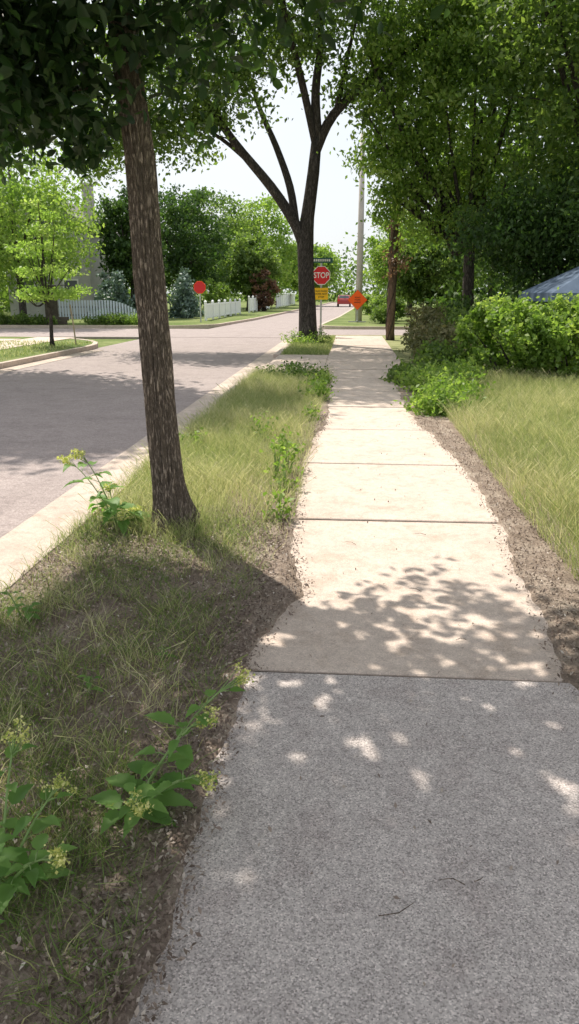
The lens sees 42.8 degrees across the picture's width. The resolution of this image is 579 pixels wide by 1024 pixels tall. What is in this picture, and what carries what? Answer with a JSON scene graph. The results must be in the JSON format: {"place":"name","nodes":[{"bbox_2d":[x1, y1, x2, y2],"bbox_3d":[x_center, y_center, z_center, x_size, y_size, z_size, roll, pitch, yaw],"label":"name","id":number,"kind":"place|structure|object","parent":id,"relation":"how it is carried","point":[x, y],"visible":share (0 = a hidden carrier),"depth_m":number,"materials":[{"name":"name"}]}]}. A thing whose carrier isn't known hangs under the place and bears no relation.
{"place":"outdoors","nodes":[
{"label":"outdoors","id":0,"kind":"place"},
{"bbox_2d":[0,337,73,349],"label":"path","id":1,"kind":"structure","parent":0,"point":[43,339],"depth_m":25.62,"materials":[{"name":"concrete"}]},
{"bbox_2d":[0,337,92,361],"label":"lawn","id":2,"kind":"structure","parent":0,"point":[71,346],"depth_m":21.82,"materials":[{"name":"green plant"}]},
{"bbox_2d":[0,1,64,188],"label":"tree","id":3,"kind":"object","parent":2,"relation":"on","point":[19,168],"visible":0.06,"depth_m":16.53,"materials":[{"name":"green plant"}]},
{"bbox_2d":[3,198,96,345],"bbox_3d":[-7.240,-7.188,22.483,2.820,4.313,2.640,1,17,4],"label":"tree","id":4,"kind":"object","parent":2,"relation":"on","point":[40,292],"visible":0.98,"depth_m":22.08,"materials":[{"name":"green plant"}]},
{"bbox_2d":[0,500,274,1023],"bbox_3d":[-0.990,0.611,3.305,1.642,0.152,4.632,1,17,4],"label":"grass","id":5,"kind":"structure","parent":0,"point":[77,807],"depth_m":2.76,"materials":[{"name":"green plant"}]},
{"bbox_2d":[0,591,42,623],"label":"weed","id":6,"kind":"object","parent":5,"relation":"on","point":[10,609],"visible":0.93,"depth_m":3.66,"materials":[{"name":"green plant"}]},
{"bbox_2d":[76,675,103,693],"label":"weed","id":7,"kind":"object","parent":5,"relation":"on","point":[88,678],"visible":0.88,"depth_m":3.02,"materials":[{"name":"green plant"}]},
{"bbox_2d":[57,448,150,535],"bbox_3d":[-1.273,-0.147,5.104,0.683,0.626,0.432,1,17,4],"label":"weed","id":8,"kind":"object","parent":5,"relation":"on","point":[113,504],"visible":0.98,"depth_m":5.07,"materials":[{"name":"green plant"}]},
{"bbox_2d":[107,486,228,548],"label":"grass","id":9,"kind":"structure","parent":5,"relation":"on","point":[148,525],"depth_m":5.03,"materials":[{"name":"green plant"}]},
{"bbox_2d":[0,0,568,539],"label":"tree","id":10,"kind":"object","parent":5,"relation":"on","point":[44,44],"visible":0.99,"depth_m":4.29,"materials":[{"name":"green plant"}]},
{"bbox_2d":[0,378,332,1023],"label":"soil","id":11,"kind":"structure","parent":0,"point":[74,916],"depth_m":2.42,"materials":[{"name":"brown soil"}]},
{"bbox_2d":[0,715,77,913],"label":"weed","id":12,"kind":"object","parent":11,"relation":"on","point":[32,869],"visible":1,"depth_m":2.02,"materials":[{"name":"green plant"}]},
{"bbox_2d":[88,659,255,838],"bbox_3d":[-0.335,0.765,2.287,0.568,0.440,0.409,-9,19,-28],"label":"weed","id":13,"kind":"object","parent":11,"relation":"on","point":[156,798],"visible":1,"depth_m":2.27,"materials":[{"name":"green plant"}]},
{"bbox_2d":[249,411,278,437],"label":"weed bush","id":14,"kind":"object","parent":11,"relation":"on","point":[257,423],"visible":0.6,"depth_m":8.33,"materials":[{"name":"green plant"}]},
{"bbox_2d":[259,435,290,479],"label":"weed bush","id":15,"kind":"object","parent":11,"relation":"on","point":[281,448],"visible":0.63,"depth_m":6.33,"materials":[{"name":"green plant"}]},
{"bbox_2d":[262,486,294,521],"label":"weed bush","id":16,"kind":"object","parent":11,"relation":"on","point":[286,499],"visible":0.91,"depth_m":5.30,"materials":[{"name":"green plant"}]},
{"bbox_2d":[265,424,299,452],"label":"weed bush","id":17,"kind":"object","parent":11,"relation":"on","point":[281,435],"visible":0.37,"depth_m":7.40,"materials":[{"name":"green plant"}]},
{"bbox_2d":[266,453,303,492],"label":"weed bush","id":18,"kind":"object","parent":11,"relation":"on","point":[283,470],"visible":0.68,"depth_m":6.10,"materials":[{"name":"green plant"}]},
{"bbox_2d":[276,437,304,471],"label":"weed bush","id":19,"kind":"object","parent":11,"relation":"on","point":[293,446],"visible":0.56,"depth_m":6.72,"materials":[{"name":"green plant"}]},
{"bbox_2d":[285,356,332,379],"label":"weed bush","id":20,"kind":"object","parent":11,"relation":"on","point":[298,367],"visible":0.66,"depth_m":13.58,"materials":[{"name":"green plant"}]},
{"bbox_2d":[297,375,338,400],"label":"weed bush","id":21,"kind":"object","parent":11,"relation":"on","point":[323,388],"visible":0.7,"depth_m":11.18,"materials":[{"name":"green plant"}]},
{"bbox_2d":[299,368,337,387],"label":"weed bush","id":22,"kind":"object","parent":11,"relation":"on","point":[322,378],"visible":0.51,"depth_m":12.38,"materials":[{"name":"green plant"}]},
{"bbox_2d":[1,301,332,324],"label":"lawn","id":23,"kind":"structure","parent":0,"point":[245,314],"depth_m":50.24,"materials":[{"name":"green plant"}]},
{"bbox_2d":[0,309,57,324],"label":"shrub","id":24,"kind":"object","parent":23,"relation":"on","point":[21,318],"visible":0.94,"depth_m":38.35,"materials":[{"name":"green plant"}]},
{"bbox_2d":[6,317,68,324],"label":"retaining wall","id":25,"kind":"structure","parent":23,"relation":"on","point":[62,320],"depth_m":38.83,"materials":[{"name":"grey wood"}]},
{"bbox_2d":[0,144,108,315],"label":"tree","id":26,"kind":"object","parent":23,"relation":"on","point":[10,197],"visible":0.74,"depth_m":37.11,"materials":[{"name":"green plant"}]},
{"bbox_2d":[0,191,130,314],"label":"woodland","id":27,"kind":"object","parent":23,"relation":"on","point":[5,299],"visible":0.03,"depth_m":60.35,"materials":[{"name":"green plant"}]},
{"bbox_2d":[6,183,125,316],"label":"house","id":28,"kind":"structure","parent":23,"relation":"on","point":[92,280],"depth_m":50.19,"materials":[{"name":"grey"}]},
{"bbox_2d":[44,285,58,316],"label":"door","id":29,"kind":"structure","parent":28,"relation":"in","point":[54,307],"depth_m":50.52,"materials":[{"name":"brown wood"}]},
{"bbox_2d":[62,279,79,300],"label":"window","id":30,"kind":"structure","parent":28,"relation":"in","point":[72,282],"depth_m":49.97,"materials":[{"name":"grey glass"}]},
{"bbox_2d":[58,300,136,322],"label":"fence","id":31,"kind":"object","parent":23,"relation":"on","point":[67,307],"visible":0.66,"depth_m":40.47,"materials":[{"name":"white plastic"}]},
{"bbox_2d":[79,311,131,324],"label":"shrub","id":32,"kind":"object","parent":23,"relation":"on","point":[101,319],"visible":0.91,"depth_m":38.63,"materials":[{"name":"green plant"}]},
{"bbox_2d":[89,268,130,318],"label":"spruce","id":33,"kind":"object","parent":23,"relation":"on","point":[103,286],"visible":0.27,"depth_m":46.56,"materials":[{"name":"green plant"}]},
{"bbox_2d":[98,270,135,313],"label":"spruce","id":34,"kind":"object","parent":23,"relation":"on","point":[121,294],"visible":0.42,"depth_m":44.68,"materials":[{"name":"green plant"}]},
{"bbox_2d":[108,310,137,324],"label":"shrub","id":35,"kind":"object","parent":23,"relation":"on","point":[133,319],"visible":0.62,"depth_m":38.63,"materials":[{"name":"green plant"}]},
{"bbox_2d":[89,184,171,306],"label":"tree","id":36,"kind":"object","parent":23,"relation":"on","point":[116,248],"visible":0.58,"depth_m":46.80,"materials":[{"name":"green plant"}]},
{"bbox_2d":[170,266,197,310],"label":"spruce","id":37,"kind":"object","parent":23,"relation":"on","point":[182,270],"visible":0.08,"depth_m":51.68,"materials":[{"name":"green plant"}]},
{"bbox_2d":[167,272,203,318],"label":"spruce","id":38,"kind":"object","parent":23,"relation":"on","point":[185,305],"visible":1,"depth_m":48.42,"materials":[{"name":"green plant"}]},
{"bbox_2d":[158,183,235,293],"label":"tree","id":39,"kind":"object","parent":23,"relation":"on","point":[182,249],"visible":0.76,"depth_m":55.84,"materials":[{"name":"green plant"}]},
{"bbox_2d":[194,281,205,321],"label":"stop sign","id":40,"kind":"object","parent":23,"relation":"on","point":[199,287],"visible":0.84,"depth_m":41.27,"materials":[{"name":"metal"}]},
{"bbox_2d":[164,183,264,289],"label":"tree","id":41,"kind":"object","parent":23,"relation":"on","point":[233,222],"visible":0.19,"depth_m":75.48,"materials":[{"name":"green plant"}]},
{"bbox_2d":[201,277,232,307],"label":"shrub","id":42,"kind":"object","parent":23,"relation":"on","point":[211,295],"visible":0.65,"depth_m":53.77,"materials":[{"name":"green plant"}]},
{"bbox_2d":[204,299,240,320],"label":"fence","id":43,"kind":"object","parent":23,"relation":"on","point":[212,309],"visible":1,"depth_m":49.81,"materials":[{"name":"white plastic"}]},
{"bbox_2d":[213,229,284,310],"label":"tree","id":44,"kind":"object","parent":23,"relation":"on","point":[246,252],"visible":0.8,"depth_m":67.41,"materials":[{"name":"green plant"}]},
{"bbox_2d":[209,192,297,294],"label":"tree","id":45,"kind":"object","parent":23,"relation":"on","point":[276,240],"visible":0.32,"depth_m":81.25,"materials":[{"name":"green plant"}]},
{"bbox_2d":[248,295,269,312],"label":"fence","id":46,"kind":"object","parent":23,"relation":"on","point":[253,304],"visible":0.5,"depth_m":64.39,"materials":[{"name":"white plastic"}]},
{"bbox_2d":[249,267,283,310],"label":"shrub","id":47,"kind":"object","parent":23,"relation":"on","point":[263,303],"visible":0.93,"depth_m":67.09,"materials":[{"name":"red plant"}]},
{"bbox_2d":[276,293,294,307],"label":"fence","id":48,"kind":"object","parent":23,"relation":"on","point":[285,300],"visible":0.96,"depth_m":92.58,"materials":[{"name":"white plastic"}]},
{"bbox_2d":[275,241,344,293],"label":"tree","id":49,"kind":"object","parent":23,"relation":"on","point":[321,252],"visible":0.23,"depth_m":96.90,"materials":[{"name":"green plant"}]},
{"bbox_2d":[0,302,353,537],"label":"road","id":50,"kind":"structure","parent":0,"point":[92,405],"depth_m":12.11,"materials":[{"name":"grey asphalt"}]},
{"bbox_2d":[0,350,103,373],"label":"gutter","id":51,"kind":"object","parent":50,"relation":"on","point":[13,368],"visible":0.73,"depth_m":19.25,"materials":[{"name":"concrete"}]},
{"bbox_2d":[0,340,289,570],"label":"gutter","id":52,"kind":"object","parent":50,"relation":"on","point":[21,537],"visible":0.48,"depth_m":6.52,"materials":[{"name":"concrete"}]},
{"bbox_2d":[337,295,350,306],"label":"parked car","id":53,"kind":"object","parent":50,"relation":"on","point":[342,299],"visible":0.84,"depth_m":94.02,"materials":[{"name":"paint"}]},
{"bbox_2d":[0,328,408,338],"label":"cross street","id":54,"kind":"structure","parent":0,"point":[82,333],"depth_m":33.38,"materials":[{"name":"grey asphalt"}]},
{"bbox_2d":[0,294,498,347],"bbox_3d":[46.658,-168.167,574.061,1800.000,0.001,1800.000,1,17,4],"label":"ground","id":55,"kind":"structure","parent":0,"point":[104,342],"depth_m":29.19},
{"bbox_2d":[0,336,97,368],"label":"kerb","id":56,"kind":"structure","parent":55,"relation":"on","point":[35,358],"depth_m":20.22,"materials":[{"name":"concrete"}]},
{"bbox_2d":[0,375,247,595],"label":"kerb","id":57,"kind":"structure","parent":55,"relation":"on","point":[29,555],"depth_m":4.89,"materials":[{"name":"concrete"}]},
{"bbox_2d":[0,301,333,328],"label":"kerb","id":58,"kind":"structure","parent":55,"relation":"on","point":[207,326],"depth_m":38.04,"materials":[{"name":"concrete"}]},
{"bbox_2d":[127,222,566,301],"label":"woodland","id":59,"kind":"object","parent":55,"relation":"on","point":[346,273],"visible":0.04,"depth_m":142.78,"materials":[{"name":"green plant"}]},
{"bbox_2d":[319,308,408,329],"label":"kerb","id":60,"kind":"structure","parent":55,"relation":"on","point":[359,327],"depth_m":36.49,"materials":[{"name":"concrete"}]},
{"bbox_2d":[0,0,572,293],"label":"sky","id":61,"kind":"structure","parent":0,"point":[337,200],"materials":[{"name":"white"}]},
{"bbox_2d":[263,355,327,371],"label":"driveway","id":62,"kind":"structure","parent":0,"point":[316,359],"depth_m":18.13,"materials":[{"name":"concrete"}]},
{"bbox_2d":[82,335,578,527],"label":"lawn","id":63,"kind":"structure","parent":0,"point":[395,345],"depth_m":18.00,"materials":[{"name":"green plant"}]},
{"bbox_2d":[21,364,336,584],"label":"grass","id":64,"kind":"structure","parent":63,"relation":"on","point":[256,387],"depth_m":7.12,"materials":[{"name":"green plant"}]},
{"bbox_2d":[34,0,519,343],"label":"tree","id":65,"kind":"object","parent":63,"relation":"on","point":[303,227],"visible":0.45,"depth_m":21.66,"materials":[{"name":"green plant"}]},
{"bbox_2d":[253,360,308,377],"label":"weed bush","id":66,"kind":"object","parent":63,"relation":"on","point":[279,370],"visible":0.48,"depth_m":14.22,"materials":[{"name":"green plant"}]},
{"bbox_2d":[280,327,305,343],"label":"weed bush","id":67,"kind":"object","parent":63,"relation":"on","point":[291,337],"visible":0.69,"depth_m":23.81,"materials":[{"name":"green plant"}]},
{"bbox_2d":[292,330,324,344],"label":"weed bush","id":68,"kind":"object","parent":63,"relation":"on","point":[304,340],"visible":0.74,"depth_m":23.29,"materials":[{"name":"green plant"}]},
{"bbox_2d":[282,334,335,354],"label":"grass","id":69,"kind":"structure","parent":63,"relation":"on","point":[316,348],"depth_m":21.30,"materials":[{"name":"green plant"}]},
{"bbox_2d":[308,326,336,342],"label":"weed bush","id":70,"kind":"object","parent":63,"relation":"on","point":[328,337],"visible":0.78,"depth_m":23.84,"materials":[{"name":"green plant"}]},
{"bbox_2d":[314,258,332,334],"bbox_3d":[1.206,-7.955,27.577,0.780,2.890,0.055,1,17,4],"label":"stop sign","id":71,"kind":"object","parent":63,"relation":"on","point":[321,275],"visible":0.99,"depth_m":27.36,"materials":[{"name":"metal"}]},
{"bbox_2d":[386,29,404,339],"bbox_3d":[3.550,-11.065,24.679,0.310,10.601,0.292,1,17,4],"label":"utility pole","id":72,"kind":"object","parent":63,"relation":"on","point":[391,311],"visible":0.19,"depth_m":25.58,"materials":[{"name":"brown wood"}]},
{"bbox_2d":[381,201,412,339],"bbox_3d":[3.655,-8.428,25.282,1.118,5.009,1.021,1,17,4],"label":"dead vine","id":73,"kind":"object","parent":72,"relation":"attached to","point":[397,261],"visible":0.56,"depth_m":25.22,"materials":[{"name":"brown plant"}]},
{"bbox_2d":[398,301,455,351],"bbox_3d":[3.784,-4.894,19.712,1.748,1.425,2.679,1,17,4],"label":"shrub","id":74,"kind":"object","parent":63,"relation":"on","point":[424,319],"visible":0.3,"depth_m":19.28,"materials":[{"name":"green plant"}]},
{"bbox_2d":[404,301,451,335],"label":"shrub","id":75,"kind":"object","parent":63,"relation":"on","point":[423,312],"visible":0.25,"depth_m":22.41,"materials":[{"name":"green plant"}]},
{"bbox_2d":[316,0,555,307],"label":"tree","id":76,"kind":"object","parent":63,"relation":"on","point":[403,145],"visible":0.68,"depth_m":21.96,"materials":[{"name":"green plant"}]},
{"bbox_2d":[401,318,474,363],"bbox_3d":[3.436,-3.889,16.949,1.951,1.084,2.326,-10,19,-30],"label":"shrub","id":77,"kind":"object","parent":63,"relation":"on","point":[442,331],"visible":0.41,"depth_m":16.74,"materials":[{"name":"green plant"}]},
{"bbox_2d":[411,337,476,366],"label":"shrub","id":78,"kind":"object","parent":63,"relation":"on","point":[432,352],"visible":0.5,"depth_m":14.43,"materials":[{"name":"green plant"}]},
{"bbox_2d":[423,350,490,384],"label":"shrub","id":79,"kind":"object","parent":63,"relation":"on","point":[462,368],"visible":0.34,"depth_m":12.41,"materials":[{"name":"green plant"}]},
{"bbox_2d":[431,301,501,349],"bbox_3d":[4.430,-4.432,18.154,1.878,1.429,2.041,-12,20,-34],"label":"shrub","id":80,"kind":"object","parent":63,"relation":"on","point":[453,314],"visible":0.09,"depth_m":18.07,"materials":[{"name":"green plant"}]},
{"bbox_2d":[444,291,510,348],"bbox_3d":[5.298,-5.427,21.000,2.174,1.710,2.991,1,17,4],"label":"shrub","id":81,"kind":"object","parent":63,"relation":"on","point":[466,304],"visible":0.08,"depth_m":21.05,"materials":[{"name":"green plant"}]},
{"bbox_2d":[386,23,578,289],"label":"tree","id":82,"kind":"object","parent":63,"relation":"on","point":[446,251],"visible":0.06,"depth_m":27.58,"materials":[{"name":"green plant"}]},
{"bbox_2d":[395,265,574,339],"bbox_3d":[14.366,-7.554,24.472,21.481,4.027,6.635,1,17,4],"label":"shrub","id":83,"kind":"object","parent":63,"relation":"on","point":[440,300],"visible":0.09,"depth_m":24.68,"materials":[{"name":"green plant"}]},
{"bbox_2d":[419,365,578,580],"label":"grass","id":84,"kind":"structure","parent":63,"relation":"on","point":[506,421],"depth_m":7.56,"materials":[{"name":"green plant"}]},
{"bbox_2d":[423,152,578,355],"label":"tree","id":85,"kind":"object","parent":63,"relation":"on","point":[501,227],"visible":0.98,"depth_m":18.78,"materials":[{"name":"green plant"}]},
{"bbox_2d":[434,0,578,233],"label":"tree","id":86,"kind":"object","parent":63,"relation":"on","point":[558,22],"visible":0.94,"depth_m":18.33,"materials":[{"name":"green plant"}]},
{"bbox_2d":[452,286,578,380],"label":"hedge","id":87,"kind":"object","parent":63,"relation":"on","point":[542,336],"visible":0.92,"depth_m":13.49,"materials":[{"name":"green plant"}]},
{"bbox_2d":[517,266,578,342],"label":"roof","id":88,"kind":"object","parent":63,"relation":"on","point":[567,282],"visible":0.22,"depth_m":16.27,"materials":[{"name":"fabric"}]},
{"bbox_2d":[129,672,578,1023],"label":"sidewalk","id":89,"kind":"structure","parent":0,"point":[502,936],"depth_m":2.14,"materials":[{"name":"concrete"}]},
{"bbox_2d":[323,302,474,326],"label":"lawn","id":90,"kind":"structure","parent":0,"point":[343,320],"depth_m":43.20,"materials":[{"name":"green plant"}]},
{"bbox_2d":[348,290,366,321],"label":"road work sign","id":91,"kind":"object","parent":90,"relation":"on","point":[357,299],"visible":0.99,"depth_m":41.75,"materials":[{"name":"metal"}]},
{"bbox_2d":[355,133,364,320],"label":"utility pole","id":92,"kind":"object","parent":90,"relation":"on","point":[359,272],"visible":0.57,"depth_m":42.05,"materials":[{"name":"wood"}]},
{"bbox_2d":[353,294,385,313],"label":"shrub","id":93,"kind":"object","parent":90,"relation":"on","point":[367,307],"visible":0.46,"depth_m":56.87,"materials":[{"name":"green plant"}]},
{"bbox_2d":[368,304,400,323],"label":"shrub","id":94,"kind":"object","parent":90,"relation":"on","point":[380,313],"visible":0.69,"depth_m":39.92,"materials":[{"name":"green plant"}]},
{"bbox_2d":[371,293,406,318],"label":"shrub","id":95,"kind":"object","parent":90,"relation":"on","point":[401,306],"visible":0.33,"depth_m":43.59,"materials":[{"name":"green plant"}]},
{"bbox_2d":[363,211,448,314],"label":"tree","id":96,"kind":"object","parent":90,"relation":"on","point":[376,260],"visible":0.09,"depth_m":54.17,"materials":[{"name":"green plant"}]},
{"bbox_2d":[384,226,477,306],"bbox_3d":[7.738,-13.084,40.414,5.087,5.434,5.090,1,17,4],"label":"tree","id":97,"kind":"object","parent":90,"relation":"on","point":[420,280],"visible":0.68,"depth_m":39.31,"materials":[{"name":"green plant"}]},
{"bbox_2d":[410,201,569,298],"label":"tree","id":98,"kind":"object","parent":90,"relation":"on","point":[481,283],"visible":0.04,"depth_m":45.35,"materials":[{"name":"green plant"}]},
{"bbox_2d":[453,130,572,303],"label":"woodland","id":99,"kind":"object","parent":90,"relation":"on","point":[531,263],"visible":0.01,"depth_m":44.90,"materials":[{"name":"green plant"}]},
{"bbox_2d":[247,336,562,682],"bbox_3d":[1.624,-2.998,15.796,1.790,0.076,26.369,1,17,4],"label":"sidewalk","id":100,"kind":"structure","parent":0,"point":[345,635],"depth_m":4.50,"materials":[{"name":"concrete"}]},
{"bbox_2d":[12,524,482,963],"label":"fallen twigs","id":101,"kind":"object","parent":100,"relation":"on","point":[206,700],"visible":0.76,"depth_m":2.98,"materials":[{"name":"brown wood"}]},
{"bbox_2d":[227,415,561,985],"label":"leaf litter","id":102,"kind":"object","parent":100,"relation":"on","point":[414,827],"visible":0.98,"depth_m":2.50,"materials":[{"name":"brown plant"}]},
{"bbox_2d":[378,356,434,386],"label":"shrub","id":103,"kind":"object","parent":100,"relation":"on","point":[401,367],"visible":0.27,"depth_m":13.60,"materials":[{"name":"green plant"}]},
{"bbox_2d":[396,387,578,690],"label":"soil","id":104,"kind":"structure","parent":0,"point":[550,588],"depth_m":4.63,"materials":[{"name":"brown soil"}]},
{"bbox_2d":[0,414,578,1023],"bbox_3d":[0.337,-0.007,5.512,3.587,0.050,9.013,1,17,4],"label":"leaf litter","id":105,"kind":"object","parent":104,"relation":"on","point":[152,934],"visible":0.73,"depth_m":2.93,"materials":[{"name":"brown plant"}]},
{"bbox_2d":[393,358,458,394],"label":"shrub","id":106,"kind":"object","parent":104,"relation":"on","point":[419,375],"visible":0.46,"depth_m":12.07,"materials":[{"name":"green plant"}]},
{"bbox_2d":[390,373,486,417],"bbox_3d":[2.036,-1.599,10.140,1.217,0.540,1.427,-3,17,-12],"label":"shrub","id":107,"kind":"object","parent":104,"relation":"on","point":[425,402],"visible":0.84,"depth_m":9.93,"materials":[{"name":"green plant"}]},
{"bbox_2d":[416,366,495,399],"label":"shrub","id":108,"kind":"object","parent":104,"relation":"on","point":[460,382],"visible":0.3,"depth_m":10.88,"materials":[{"name":"green plant"}]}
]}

